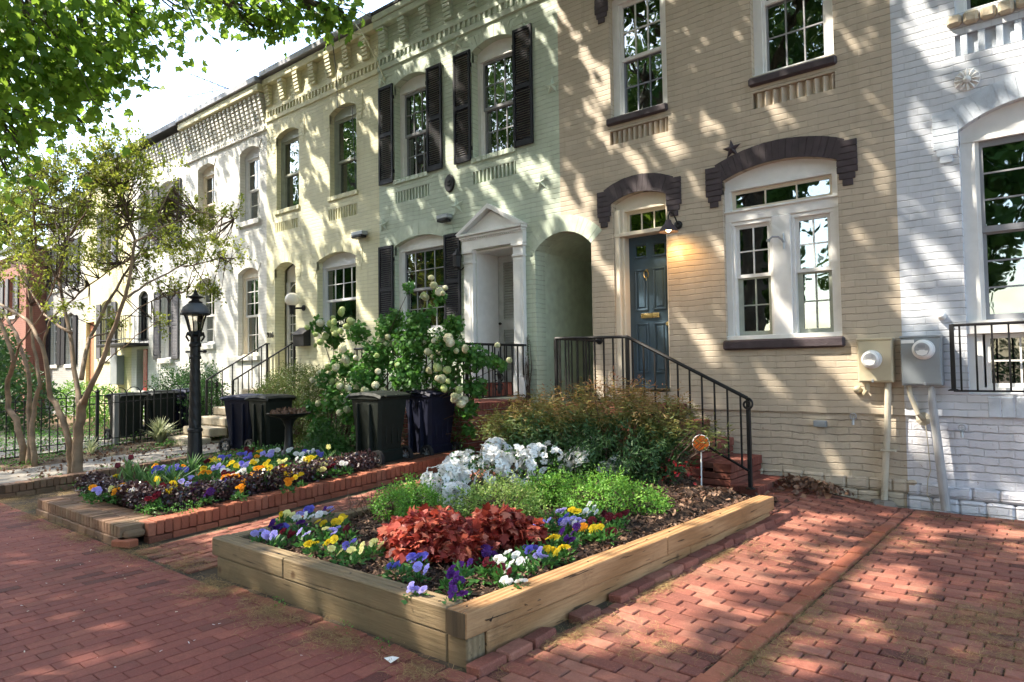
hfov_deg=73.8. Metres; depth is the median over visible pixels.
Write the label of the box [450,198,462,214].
wall star
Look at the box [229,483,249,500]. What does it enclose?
pansy
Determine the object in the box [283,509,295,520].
pansy
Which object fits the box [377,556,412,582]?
pansy
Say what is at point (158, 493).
pansy
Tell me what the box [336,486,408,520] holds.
dry twigs
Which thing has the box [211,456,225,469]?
bulb leaves
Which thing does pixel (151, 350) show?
row house
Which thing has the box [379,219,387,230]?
wall star
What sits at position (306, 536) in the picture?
pansy
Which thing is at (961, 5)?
window
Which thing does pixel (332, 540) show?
pansy
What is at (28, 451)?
crape myrtle
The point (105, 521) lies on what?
brick bed wall
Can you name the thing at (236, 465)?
pansy
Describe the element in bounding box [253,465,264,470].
pansy
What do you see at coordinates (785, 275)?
window
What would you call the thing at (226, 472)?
pansy
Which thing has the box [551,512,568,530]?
pansy
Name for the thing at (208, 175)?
window
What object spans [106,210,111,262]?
window
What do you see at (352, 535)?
pansy
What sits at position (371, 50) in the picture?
hanging cable
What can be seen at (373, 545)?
pansy
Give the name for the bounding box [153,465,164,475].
pansy
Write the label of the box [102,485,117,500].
pansy
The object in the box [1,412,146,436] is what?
ground
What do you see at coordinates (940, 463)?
conduit pipe
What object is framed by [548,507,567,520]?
pansy
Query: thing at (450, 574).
pansy
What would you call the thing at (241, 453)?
pansy
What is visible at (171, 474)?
bulb leaves
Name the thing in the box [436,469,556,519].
boxwood shrub
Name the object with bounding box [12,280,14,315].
window
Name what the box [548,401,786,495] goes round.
front steps
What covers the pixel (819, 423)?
outlet box
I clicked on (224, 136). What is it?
row house
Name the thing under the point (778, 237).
flag bracket
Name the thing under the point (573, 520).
pansy
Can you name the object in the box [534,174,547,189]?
wall star
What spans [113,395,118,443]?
gate post
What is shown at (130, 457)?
tulip
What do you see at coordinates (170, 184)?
window
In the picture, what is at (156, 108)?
sky
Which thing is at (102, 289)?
row house
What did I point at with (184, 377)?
hedge shrub
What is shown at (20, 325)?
row house
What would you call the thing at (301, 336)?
mailbox
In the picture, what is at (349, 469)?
pansy
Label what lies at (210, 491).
pansy
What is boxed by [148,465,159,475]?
pansy
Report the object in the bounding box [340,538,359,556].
pansy
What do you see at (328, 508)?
pansy
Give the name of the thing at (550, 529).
pansy
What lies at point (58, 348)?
row house
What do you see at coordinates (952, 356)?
window railing
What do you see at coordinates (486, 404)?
brick porch
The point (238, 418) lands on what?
wheelie bin
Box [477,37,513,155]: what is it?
window
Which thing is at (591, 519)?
pansy
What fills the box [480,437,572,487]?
white azalea
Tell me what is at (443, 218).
flood light
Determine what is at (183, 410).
wheelie bin
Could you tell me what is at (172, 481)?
pansy
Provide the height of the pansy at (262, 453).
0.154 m
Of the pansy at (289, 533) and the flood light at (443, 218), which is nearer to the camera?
the pansy at (289, 533)
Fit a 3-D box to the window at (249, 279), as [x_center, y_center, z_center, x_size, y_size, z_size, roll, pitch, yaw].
[-5.850,-0.658,15.488,0.880,1.990,0.170,-3,-3,40]
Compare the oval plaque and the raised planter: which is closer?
the raised planter
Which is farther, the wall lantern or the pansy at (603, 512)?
the wall lantern
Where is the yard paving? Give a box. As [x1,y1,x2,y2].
[0,425,132,457]
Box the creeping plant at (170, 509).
[134,500,200,515]
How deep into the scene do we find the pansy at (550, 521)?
5.03 m
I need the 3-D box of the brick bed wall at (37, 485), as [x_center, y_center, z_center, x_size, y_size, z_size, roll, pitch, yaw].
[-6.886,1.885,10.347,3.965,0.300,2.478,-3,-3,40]
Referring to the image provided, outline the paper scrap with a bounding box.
[385,656,398,662]
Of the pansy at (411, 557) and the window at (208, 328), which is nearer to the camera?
the pansy at (411, 557)
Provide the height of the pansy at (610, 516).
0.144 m
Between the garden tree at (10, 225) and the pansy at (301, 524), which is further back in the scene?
the garden tree at (10, 225)
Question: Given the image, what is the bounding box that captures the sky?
[0,0,392,248]
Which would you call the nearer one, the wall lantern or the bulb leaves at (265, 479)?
the bulb leaves at (265, 479)
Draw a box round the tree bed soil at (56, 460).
[0,454,66,471]
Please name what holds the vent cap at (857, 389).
attached to the row house at (662, 103)
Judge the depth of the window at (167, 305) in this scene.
18.24 m
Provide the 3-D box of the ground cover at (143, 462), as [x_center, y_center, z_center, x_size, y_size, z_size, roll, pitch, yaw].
[-5.180,1.824,10.112,1.250,0.242,3.008,-3,-3,40]
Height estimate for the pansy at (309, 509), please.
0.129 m
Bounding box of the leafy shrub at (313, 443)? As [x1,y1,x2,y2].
[300,411,406,457]
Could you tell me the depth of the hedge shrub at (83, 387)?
18.02 m
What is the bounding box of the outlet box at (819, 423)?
[813,420,826,426]
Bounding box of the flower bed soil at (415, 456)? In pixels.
[103,443,455,514]
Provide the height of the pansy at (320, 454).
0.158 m
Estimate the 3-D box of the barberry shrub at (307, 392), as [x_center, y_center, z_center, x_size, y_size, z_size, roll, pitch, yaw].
[-3.776,1.163,12.140,3.394,1.714,1.480,-3,-3,40]
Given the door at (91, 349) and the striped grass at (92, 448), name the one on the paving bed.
the striped grass at (92, 448)
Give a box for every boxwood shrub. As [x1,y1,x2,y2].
[367,472,450,521]
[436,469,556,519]
[515,461,586,507]
[550,464,677,514]
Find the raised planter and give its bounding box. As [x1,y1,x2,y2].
[212,495,773,668]
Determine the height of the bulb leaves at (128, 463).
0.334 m
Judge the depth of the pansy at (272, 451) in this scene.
8.97 m
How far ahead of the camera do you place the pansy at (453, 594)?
3.58 m
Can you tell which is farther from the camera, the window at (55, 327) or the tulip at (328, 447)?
the window at (55, 327)
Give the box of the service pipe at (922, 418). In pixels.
[906,385,933,504]
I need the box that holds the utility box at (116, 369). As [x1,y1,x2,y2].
[110,355,123,384]
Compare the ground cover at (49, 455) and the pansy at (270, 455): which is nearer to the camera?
the pansy at (270, 455)
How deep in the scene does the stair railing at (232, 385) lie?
13.43 m
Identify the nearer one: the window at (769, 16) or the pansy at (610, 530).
the pansy at (610, 530)
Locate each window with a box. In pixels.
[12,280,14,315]
[54,317,57,364]
[69,314,72,363]
[71,240,73,284]
[105,301,111,357]
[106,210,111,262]
[140,291,147,341]
[142,191,150,248]
[163,182,172,242]
[163,292,170,358]
[201,279,213,344]
[203,165,213,231]
[241,268,257,355]
[245,147,258,220]
[281,129,298,208]
[322,252,355,331]
[334,105,356,194]
[399,235,443,330]
[400,74,425,177]
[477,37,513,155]
[612,0,667,116]
[724,159,841,339]
[753,0,833,75]
[955,0,1001,13]
[959,100,1023,322]
[967,324,1023,393]
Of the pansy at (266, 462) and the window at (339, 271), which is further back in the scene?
the window at (339, 271)
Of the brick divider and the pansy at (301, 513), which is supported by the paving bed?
the brick divider
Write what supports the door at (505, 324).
in the row house at (476, 115)
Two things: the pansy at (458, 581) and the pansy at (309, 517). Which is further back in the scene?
the pansy at (309, 517)
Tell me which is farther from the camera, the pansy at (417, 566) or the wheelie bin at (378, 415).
the wheelie bin at (378, 415)
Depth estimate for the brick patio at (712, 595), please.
4.13 m
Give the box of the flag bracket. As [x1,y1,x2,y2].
[766,233,784,248]
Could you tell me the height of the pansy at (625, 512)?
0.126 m
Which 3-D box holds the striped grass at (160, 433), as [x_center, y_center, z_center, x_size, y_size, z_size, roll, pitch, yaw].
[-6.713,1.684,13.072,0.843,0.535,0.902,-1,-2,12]
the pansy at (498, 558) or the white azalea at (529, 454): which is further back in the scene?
the white azalea at (529, 454)
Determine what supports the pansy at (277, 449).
in the flower bed soil at (415, 456)
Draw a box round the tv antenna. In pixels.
[183,72,229,98]
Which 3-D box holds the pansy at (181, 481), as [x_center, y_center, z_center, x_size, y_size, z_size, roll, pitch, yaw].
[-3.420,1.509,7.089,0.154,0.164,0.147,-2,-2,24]
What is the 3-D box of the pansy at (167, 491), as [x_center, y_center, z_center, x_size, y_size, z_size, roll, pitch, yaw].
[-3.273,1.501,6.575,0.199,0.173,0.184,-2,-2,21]
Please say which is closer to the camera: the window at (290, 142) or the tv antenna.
the window at (290, 142)
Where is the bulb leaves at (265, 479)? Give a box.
[262,466,275,488]
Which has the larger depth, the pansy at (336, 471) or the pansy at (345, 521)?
the pansy at (336, 471)
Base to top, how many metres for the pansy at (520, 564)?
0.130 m
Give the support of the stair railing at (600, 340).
on the front steps at (719, 471)
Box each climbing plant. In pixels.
[451,408,465,449]
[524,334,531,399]
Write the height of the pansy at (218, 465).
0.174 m
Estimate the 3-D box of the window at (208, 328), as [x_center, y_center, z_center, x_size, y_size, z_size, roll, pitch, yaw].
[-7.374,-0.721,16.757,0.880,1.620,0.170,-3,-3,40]
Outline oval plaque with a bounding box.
[444,174,454,191]
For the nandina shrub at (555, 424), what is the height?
1.279 m
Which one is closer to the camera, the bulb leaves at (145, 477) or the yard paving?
the bulb leaves at (145, 477)
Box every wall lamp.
[285,293,305,313]
[658,212,681,233]
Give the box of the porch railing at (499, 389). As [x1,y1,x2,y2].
[354,342,526,398]
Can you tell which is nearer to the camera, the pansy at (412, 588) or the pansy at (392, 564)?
the pansy at (412, 588)
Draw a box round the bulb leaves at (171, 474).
[157,464,198,488]
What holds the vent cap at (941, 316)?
attached to the row house at (959, 157)
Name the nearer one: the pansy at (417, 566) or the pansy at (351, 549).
the pansy at (417, 566)
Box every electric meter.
[856,337,895,381]
[899,335,944,385]
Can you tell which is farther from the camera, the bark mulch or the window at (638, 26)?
the window at (638, 26)
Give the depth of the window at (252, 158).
15.74 m
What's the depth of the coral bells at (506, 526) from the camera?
4.71 m
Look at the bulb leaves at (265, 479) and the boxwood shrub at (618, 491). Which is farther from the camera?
the bulb leaves at (265, 479)
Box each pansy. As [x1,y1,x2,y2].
[83,484,98,499]
[85,486,103,503]
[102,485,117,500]
[110,487,120,503]
[144,495,163,510]
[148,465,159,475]
[150,491,168,508]
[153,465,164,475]
[162,488,177,501]
[169,480,177,487]
[175,466,188,478]
[178,478,191,485]
[182,475,194,486]
[193,470,211,482]
[195,466,208,477]
[198,487,214,504]
[206,466,218,479]
[211,463,224,476]
[217,468,229,477]
[218,455,226,464]
[221,470,234,475]
[226,460,238,469]
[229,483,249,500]
[231,463,239,470]
[236,451,246,460]
[236,462,248,473]
[237,468,245,473]
[243,446,255,454]
[243,455,252,465]
[247,459,258,468]
[249,459,256,469]
[250,528,273,544]
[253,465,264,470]
[258,451,265,460]
[261,530,284,548]
[262,459,270,469]
[265,453,275,462]
[266,449,278,460]
[267,518,275,526]
[268,447,280,455]
[269,522,286,536]
[274,511,292,524]
[277,458,287,465]
[277,522,297,538]
[277,527,301,545]
[279,477,294,493]
[283,447,296,457]
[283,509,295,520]
[285,514,302,522]
[290,520,312,532]
[290,528,318,548]
[293,451,304,460]
[293,472,307,487]
[295,511,304,518]
[298,511,314,526]
[301,540,325,557]
[303,455,313,465]
[303,505,315,517]
[304,448,315,455]
[310,466,326,479]
[312,519,327,532]
[315,510,333,523]
[315,526,335,541]
[316,452,323,458]
[319,525,343,543]
[322,516,347,530]
[323,535,346,556]
[324,463,340,476]
[326,506,336,514]
[327,545,351,563]
[335,523,362,540]
[338,513,352,525]
[339,460,353,474]
[339,546,365,566]
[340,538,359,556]
[349,541,374,562]
[363,538,385,559]
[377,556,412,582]
[401,581,429,604]
[403,551,432,569]
[406,561,431,582]
[435,569,462,594]
[441,585,467,604]
[444,558,475,582]
[445,576,476,599]
[469,556,495,584]
[472,544,492,566]
[481,547,502,563]
[481,561,517,584]
[484,554,511,569]
[492,559,520,581]
[497,575,517,588]
[503,549,523,564]
[506,575,528,588]
[510,540,541,562]
[512,556,537,576]
[528,546,560,570]
[533,520,552,539]
[537,533,560,548]
[542,545,567,563]
[543,517,561,532]
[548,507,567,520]
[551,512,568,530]
[553,526,571,544]
[556,544,576,564]
[557,516,575,534]
[559,506,581,517]
[560,534,579,551]
[565,517,579,533]
[568,522,587,543]
[572,522,590,540]
[574,517,588,532]
[576,507,591,522]
[580,501,598,515]
[585,509,600,526]
[586,523,604,541]
[587,516,609,537]
[592,507,616,522]
[595,521,621,544]
[604,512,630,531]
[619,509,629,523]
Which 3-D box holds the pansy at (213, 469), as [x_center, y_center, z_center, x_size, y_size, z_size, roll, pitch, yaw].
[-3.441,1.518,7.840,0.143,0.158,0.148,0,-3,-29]
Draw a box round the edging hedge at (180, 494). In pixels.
[73,448,379,514]
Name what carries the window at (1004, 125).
in the row house at (959, 157)
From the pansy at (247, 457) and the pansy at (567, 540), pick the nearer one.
the pansy at (567, 540)
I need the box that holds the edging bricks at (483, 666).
[221,507,797,681]
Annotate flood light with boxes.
[351,230,367,238]
[436,213,451,222]
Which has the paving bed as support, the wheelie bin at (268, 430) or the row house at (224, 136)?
the wheelie bin at (268, 430)
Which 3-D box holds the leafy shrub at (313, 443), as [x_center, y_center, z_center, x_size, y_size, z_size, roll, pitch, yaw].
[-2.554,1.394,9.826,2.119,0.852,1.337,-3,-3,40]
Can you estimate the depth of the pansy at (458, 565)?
4.07 m
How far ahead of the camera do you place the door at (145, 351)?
18.74 m
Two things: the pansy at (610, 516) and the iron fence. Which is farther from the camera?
the iron fence
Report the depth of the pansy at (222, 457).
8.85 m
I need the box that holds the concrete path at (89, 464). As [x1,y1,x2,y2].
[0,441,238,483]
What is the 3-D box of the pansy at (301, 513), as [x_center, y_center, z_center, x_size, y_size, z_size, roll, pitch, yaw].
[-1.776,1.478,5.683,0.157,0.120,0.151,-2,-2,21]
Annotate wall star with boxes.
[378,73,387,86]
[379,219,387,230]
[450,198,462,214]
[451,37,463,50]
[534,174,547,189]
[545,77,559,93]
[724,140,739,157]
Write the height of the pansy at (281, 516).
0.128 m
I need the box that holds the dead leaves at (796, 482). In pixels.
[764,473,860,502]
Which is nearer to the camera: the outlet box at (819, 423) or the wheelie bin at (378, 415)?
the outlet box at (819, 423)
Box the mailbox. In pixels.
[292,328,310,345]
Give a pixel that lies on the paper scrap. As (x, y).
(394, 658)
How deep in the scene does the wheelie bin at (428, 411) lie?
9.03 m
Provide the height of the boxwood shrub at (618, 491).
0.536 m
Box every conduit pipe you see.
[880,382,896,499]
[928,386,950,510]
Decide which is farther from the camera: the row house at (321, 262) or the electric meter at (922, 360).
the row house at (321, 262)
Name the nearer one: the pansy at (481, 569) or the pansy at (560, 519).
the pansy at (481, 569)
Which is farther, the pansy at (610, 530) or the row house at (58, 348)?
the row house at (58, 348)
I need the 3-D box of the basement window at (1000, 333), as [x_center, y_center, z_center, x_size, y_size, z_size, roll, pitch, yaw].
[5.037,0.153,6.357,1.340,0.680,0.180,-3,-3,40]
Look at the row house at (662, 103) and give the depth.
8.27 m
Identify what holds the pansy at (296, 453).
in the flower bed soil at (415, 456)
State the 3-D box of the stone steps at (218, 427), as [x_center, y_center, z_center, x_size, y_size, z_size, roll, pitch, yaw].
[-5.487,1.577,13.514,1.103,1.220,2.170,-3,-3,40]
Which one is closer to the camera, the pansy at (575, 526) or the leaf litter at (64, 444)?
the pansy at (575, 526)
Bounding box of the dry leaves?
[269,406,308,417]
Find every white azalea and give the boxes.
[420,441,517,511]
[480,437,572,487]
[555,434,638,478]
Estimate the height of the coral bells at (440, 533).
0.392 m
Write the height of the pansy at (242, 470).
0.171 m
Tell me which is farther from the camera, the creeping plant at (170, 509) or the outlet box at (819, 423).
the outlet box at (819, 423)
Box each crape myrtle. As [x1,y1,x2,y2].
[0,117,255,473]
[0,153,91,466]
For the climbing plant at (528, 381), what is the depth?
10.12 m
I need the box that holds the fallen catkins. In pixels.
[0,465,1023,681]
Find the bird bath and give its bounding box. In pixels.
[266,412,310,459]
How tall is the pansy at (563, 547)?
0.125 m
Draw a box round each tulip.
[115,462,125,479]
[123,454,140,479]
[147,474,160,490]
[320,444,336,456]
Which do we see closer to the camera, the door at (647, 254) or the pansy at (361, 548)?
the pansy at (361, 548)
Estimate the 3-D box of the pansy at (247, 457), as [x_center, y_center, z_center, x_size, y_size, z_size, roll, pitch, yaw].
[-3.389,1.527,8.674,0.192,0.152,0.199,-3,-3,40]
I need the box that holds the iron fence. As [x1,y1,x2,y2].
[0,380,218,459]
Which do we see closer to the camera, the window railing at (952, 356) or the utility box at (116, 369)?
the window railing at (952, 356)
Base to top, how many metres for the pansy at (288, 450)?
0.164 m
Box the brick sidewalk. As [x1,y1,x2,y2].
[0,503,451,681]
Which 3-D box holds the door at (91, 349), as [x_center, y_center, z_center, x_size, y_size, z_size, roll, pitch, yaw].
[-13.155,0.458,21.492,0.700,2.100,0.050,-3,-3,40]
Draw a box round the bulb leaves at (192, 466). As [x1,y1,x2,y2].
[179,450,203,474]
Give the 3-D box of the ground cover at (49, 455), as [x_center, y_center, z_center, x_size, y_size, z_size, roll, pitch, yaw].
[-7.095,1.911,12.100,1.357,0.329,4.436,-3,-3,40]
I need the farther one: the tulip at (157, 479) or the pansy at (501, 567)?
the tulip at (157, 479)
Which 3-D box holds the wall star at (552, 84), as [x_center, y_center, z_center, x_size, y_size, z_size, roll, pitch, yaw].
[0.575,-3.757,9.991,0.285,0.273,0.044,-3,-3,40]
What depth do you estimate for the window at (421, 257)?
11.94 m
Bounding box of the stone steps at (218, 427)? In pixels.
[167,388,296,445]
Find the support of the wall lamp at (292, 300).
attached to the row house at (321, 262)
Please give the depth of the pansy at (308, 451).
8.91 m
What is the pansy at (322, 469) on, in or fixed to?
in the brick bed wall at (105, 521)
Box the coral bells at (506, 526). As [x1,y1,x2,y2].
[465,502,549,551]
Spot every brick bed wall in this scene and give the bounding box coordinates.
[0,456,186,498]
[36,450,473,548]
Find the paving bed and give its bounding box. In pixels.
[0,431,1023,681]
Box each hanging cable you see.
[332,39,355,188]
[353,22,384,80]
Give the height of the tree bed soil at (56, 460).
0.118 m
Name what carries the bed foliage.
on the flower bed soil at (415, 456)
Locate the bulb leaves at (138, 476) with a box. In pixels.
[126,459,146,483]
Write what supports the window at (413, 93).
in the row house at (476, 115)
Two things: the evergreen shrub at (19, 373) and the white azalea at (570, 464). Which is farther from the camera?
the evergreen shrub at (19, 373)
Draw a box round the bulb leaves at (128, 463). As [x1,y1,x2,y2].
[114,453,134,481]
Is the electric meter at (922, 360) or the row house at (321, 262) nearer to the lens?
the electric meter at (922, 360)
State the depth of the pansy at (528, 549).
4.43 m
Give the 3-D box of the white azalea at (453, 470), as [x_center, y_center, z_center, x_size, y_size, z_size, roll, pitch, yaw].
[-0.419,1.291,6.381,0.712,0.656,1.240,-2,-2,24]
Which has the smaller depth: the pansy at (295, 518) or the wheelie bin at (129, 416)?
the pansy at (295, 518)
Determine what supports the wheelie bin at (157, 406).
on the paving bed
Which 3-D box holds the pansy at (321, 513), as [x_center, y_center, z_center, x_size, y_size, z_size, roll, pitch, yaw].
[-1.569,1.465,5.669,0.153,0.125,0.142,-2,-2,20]
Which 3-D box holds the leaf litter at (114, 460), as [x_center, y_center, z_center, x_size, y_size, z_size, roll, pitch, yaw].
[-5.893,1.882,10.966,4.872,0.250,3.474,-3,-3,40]
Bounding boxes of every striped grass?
[84,437,101,456]
[142,416,179,442]
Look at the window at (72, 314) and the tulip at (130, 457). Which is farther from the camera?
the window at (72, 314)
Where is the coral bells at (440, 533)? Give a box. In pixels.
[376,503,499,568]
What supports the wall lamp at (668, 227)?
attached to the row house at (662, 103)
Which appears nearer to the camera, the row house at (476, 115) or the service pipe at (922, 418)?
the service pipe at (922, 418)
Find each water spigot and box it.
[850,413,856,424]
[958,424,965,436]
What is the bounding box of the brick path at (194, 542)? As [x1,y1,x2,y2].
[135,465,513,573]
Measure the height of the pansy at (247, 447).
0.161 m
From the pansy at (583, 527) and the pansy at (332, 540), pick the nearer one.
the pansy at (332, 540)
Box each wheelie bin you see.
[105,392,146,439]
[141,390,178,436]
[173,388,208,431]
[218,394,262,452]
[244,394,296,450]
[345,390,413,468]
[404,388,461,457]
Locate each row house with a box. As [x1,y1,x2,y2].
[0,243,46,413]
[42,191,84,415]
[77,152,132,418]
[96,120,185,421]
[175,75,266,425]
[259,12,379,435]
[371,0,601,449]
[557,0,916,507]
[890,0,1023,520]
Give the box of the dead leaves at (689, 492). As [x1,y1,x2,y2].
[541,468,776,561]
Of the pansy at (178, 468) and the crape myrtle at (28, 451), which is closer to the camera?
the pansy at (178, 468)
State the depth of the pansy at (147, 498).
6.37 m
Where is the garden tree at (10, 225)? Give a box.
[0,175,61,249]
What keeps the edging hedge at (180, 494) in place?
on the flower bed soil at (415, 456)
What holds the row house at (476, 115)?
on the ground at (69, 421)
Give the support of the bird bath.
on the flower bed soil at (415, 456)
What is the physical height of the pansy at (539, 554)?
0.143 m
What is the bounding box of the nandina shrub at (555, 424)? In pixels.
[470,365,733,485]
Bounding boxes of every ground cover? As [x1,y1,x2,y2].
[0,420,182,457]
[0,435,226,468]
[30,449,243,489]
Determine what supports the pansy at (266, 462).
in the flower bed soil at (415, 456)
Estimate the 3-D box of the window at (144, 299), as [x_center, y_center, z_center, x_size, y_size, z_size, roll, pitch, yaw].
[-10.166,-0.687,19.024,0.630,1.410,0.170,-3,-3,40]
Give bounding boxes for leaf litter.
[0,426,152,459]
[3,441,236,490]
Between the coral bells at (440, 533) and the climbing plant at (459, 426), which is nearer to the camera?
the coral bells at (440, 533)
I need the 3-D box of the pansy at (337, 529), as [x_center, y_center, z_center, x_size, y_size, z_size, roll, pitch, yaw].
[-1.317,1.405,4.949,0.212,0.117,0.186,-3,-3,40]
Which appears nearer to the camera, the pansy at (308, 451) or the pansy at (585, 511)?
the pansy at (585, 511)
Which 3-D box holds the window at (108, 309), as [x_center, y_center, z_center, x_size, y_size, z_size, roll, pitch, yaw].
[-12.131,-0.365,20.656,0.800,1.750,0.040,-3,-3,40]
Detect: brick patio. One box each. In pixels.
[475,491,900,681]
[730,510,1023,681]
[749,486,814,514]
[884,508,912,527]
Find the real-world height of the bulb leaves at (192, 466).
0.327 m
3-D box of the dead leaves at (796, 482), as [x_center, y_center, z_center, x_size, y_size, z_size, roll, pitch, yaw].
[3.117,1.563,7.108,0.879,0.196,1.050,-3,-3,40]
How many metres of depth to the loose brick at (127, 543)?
5.79 m
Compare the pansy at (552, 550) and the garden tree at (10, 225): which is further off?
the garden tree at (10, 225)
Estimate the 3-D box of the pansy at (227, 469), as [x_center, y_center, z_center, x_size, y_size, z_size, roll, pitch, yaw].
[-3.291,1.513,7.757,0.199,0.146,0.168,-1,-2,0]
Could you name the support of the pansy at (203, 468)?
in the flower bed soil at (415, 456)
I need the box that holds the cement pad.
[870,498,895,506]
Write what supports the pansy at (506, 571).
on the bark mulch
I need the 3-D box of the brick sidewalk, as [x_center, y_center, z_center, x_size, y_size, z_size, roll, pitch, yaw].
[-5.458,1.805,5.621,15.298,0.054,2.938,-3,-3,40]
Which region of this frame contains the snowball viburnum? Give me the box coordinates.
[301,275,511,455]
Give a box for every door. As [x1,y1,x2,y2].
[89,322,94,381]
[143,349,147,389]
[286,265,295,380]
[498,255,514,381]
[629,234,669,387]
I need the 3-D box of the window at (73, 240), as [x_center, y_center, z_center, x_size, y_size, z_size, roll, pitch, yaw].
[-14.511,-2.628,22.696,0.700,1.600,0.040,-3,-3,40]
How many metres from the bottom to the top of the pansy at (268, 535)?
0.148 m
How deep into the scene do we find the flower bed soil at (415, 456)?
7.92 m
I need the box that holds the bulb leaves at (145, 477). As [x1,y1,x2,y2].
[137,464,163,483]
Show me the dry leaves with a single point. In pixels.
(285, 410)
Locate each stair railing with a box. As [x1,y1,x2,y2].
[205,343,269,425]
[231,342,295,394]
[554,335,755,489]
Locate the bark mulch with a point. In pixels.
(644, 520)
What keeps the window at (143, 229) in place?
in the row house at (151, 350)
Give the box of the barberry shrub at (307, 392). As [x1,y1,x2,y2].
[246,358,352,446]
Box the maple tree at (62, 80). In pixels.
[0,0,381,214]
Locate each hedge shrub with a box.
[53,378,143,424]
[145,359,236,425]
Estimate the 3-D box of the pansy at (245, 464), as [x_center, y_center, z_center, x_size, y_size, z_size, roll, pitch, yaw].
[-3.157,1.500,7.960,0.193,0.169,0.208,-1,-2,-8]
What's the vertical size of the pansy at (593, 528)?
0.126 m
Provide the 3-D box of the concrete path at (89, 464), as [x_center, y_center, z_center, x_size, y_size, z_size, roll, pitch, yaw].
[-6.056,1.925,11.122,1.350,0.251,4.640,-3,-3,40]
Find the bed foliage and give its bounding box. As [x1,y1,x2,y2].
[77,439,355,511]
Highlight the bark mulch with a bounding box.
[260,466,776,621]
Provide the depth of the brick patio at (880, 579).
4.04 m
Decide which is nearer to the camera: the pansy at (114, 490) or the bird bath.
the pansy at (114, 490)
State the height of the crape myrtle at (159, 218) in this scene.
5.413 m
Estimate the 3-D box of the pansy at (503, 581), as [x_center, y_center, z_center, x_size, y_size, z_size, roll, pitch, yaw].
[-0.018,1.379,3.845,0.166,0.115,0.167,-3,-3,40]
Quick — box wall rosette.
[954,68,980,90]
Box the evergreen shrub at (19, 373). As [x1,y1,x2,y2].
[0,326,63,434]
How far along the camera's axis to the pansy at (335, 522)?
5.22 m
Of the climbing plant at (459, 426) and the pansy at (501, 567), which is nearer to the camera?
the pansy at (501, 567)
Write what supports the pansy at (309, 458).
in the flower bed soil at (415, 456)
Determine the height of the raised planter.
0.296 m
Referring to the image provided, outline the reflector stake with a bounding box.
[692,435,709,485]
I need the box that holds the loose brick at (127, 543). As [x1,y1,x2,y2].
[111,538,137,548]
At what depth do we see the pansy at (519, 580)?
3.82 m
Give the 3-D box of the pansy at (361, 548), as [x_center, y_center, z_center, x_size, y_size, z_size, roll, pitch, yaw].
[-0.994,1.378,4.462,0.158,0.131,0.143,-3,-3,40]
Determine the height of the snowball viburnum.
2.794 m
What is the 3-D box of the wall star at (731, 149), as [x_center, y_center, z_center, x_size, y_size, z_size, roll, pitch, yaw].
[2.640,-2.329,8.236,0.228,0.222,0.044,-3,-3,40]
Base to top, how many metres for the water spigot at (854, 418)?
0.127 m
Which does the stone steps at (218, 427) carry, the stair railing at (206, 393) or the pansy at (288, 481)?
the stair railing at (206, 393)
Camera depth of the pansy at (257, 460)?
8.27 m
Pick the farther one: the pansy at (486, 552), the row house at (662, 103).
the row house at (662, 103)
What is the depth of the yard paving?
13.71 m
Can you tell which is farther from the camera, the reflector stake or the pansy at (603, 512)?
the reflector stake
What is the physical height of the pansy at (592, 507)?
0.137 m
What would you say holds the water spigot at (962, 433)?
attached to the row house at (959, 157)
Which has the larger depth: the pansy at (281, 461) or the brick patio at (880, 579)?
the pansy at (281, 461)
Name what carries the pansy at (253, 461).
in the flower bed soil at (415, 456)
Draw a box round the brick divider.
[691,524,893,681]
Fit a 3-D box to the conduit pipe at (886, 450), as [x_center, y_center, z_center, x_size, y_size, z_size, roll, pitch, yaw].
[3.894,1.039,7.076,0.159,1.223,0.100,-3,-3,40]
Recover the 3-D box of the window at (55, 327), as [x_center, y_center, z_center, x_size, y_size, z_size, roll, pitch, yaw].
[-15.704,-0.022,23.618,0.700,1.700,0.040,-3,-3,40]
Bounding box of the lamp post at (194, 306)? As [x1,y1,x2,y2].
[180,289,209,467]
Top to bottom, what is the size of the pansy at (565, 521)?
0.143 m
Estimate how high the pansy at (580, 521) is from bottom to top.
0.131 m
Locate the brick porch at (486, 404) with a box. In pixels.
[353,399,527,459]
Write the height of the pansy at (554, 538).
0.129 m
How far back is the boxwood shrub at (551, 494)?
6.06 m
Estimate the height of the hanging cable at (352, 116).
3.052 m
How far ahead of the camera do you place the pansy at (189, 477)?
7.36 m
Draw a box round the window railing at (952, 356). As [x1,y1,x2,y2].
[948,321,1023,391]
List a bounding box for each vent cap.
[853,386,861,392]
[937,312,946,319]
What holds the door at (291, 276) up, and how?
in the row house at (321, 262)

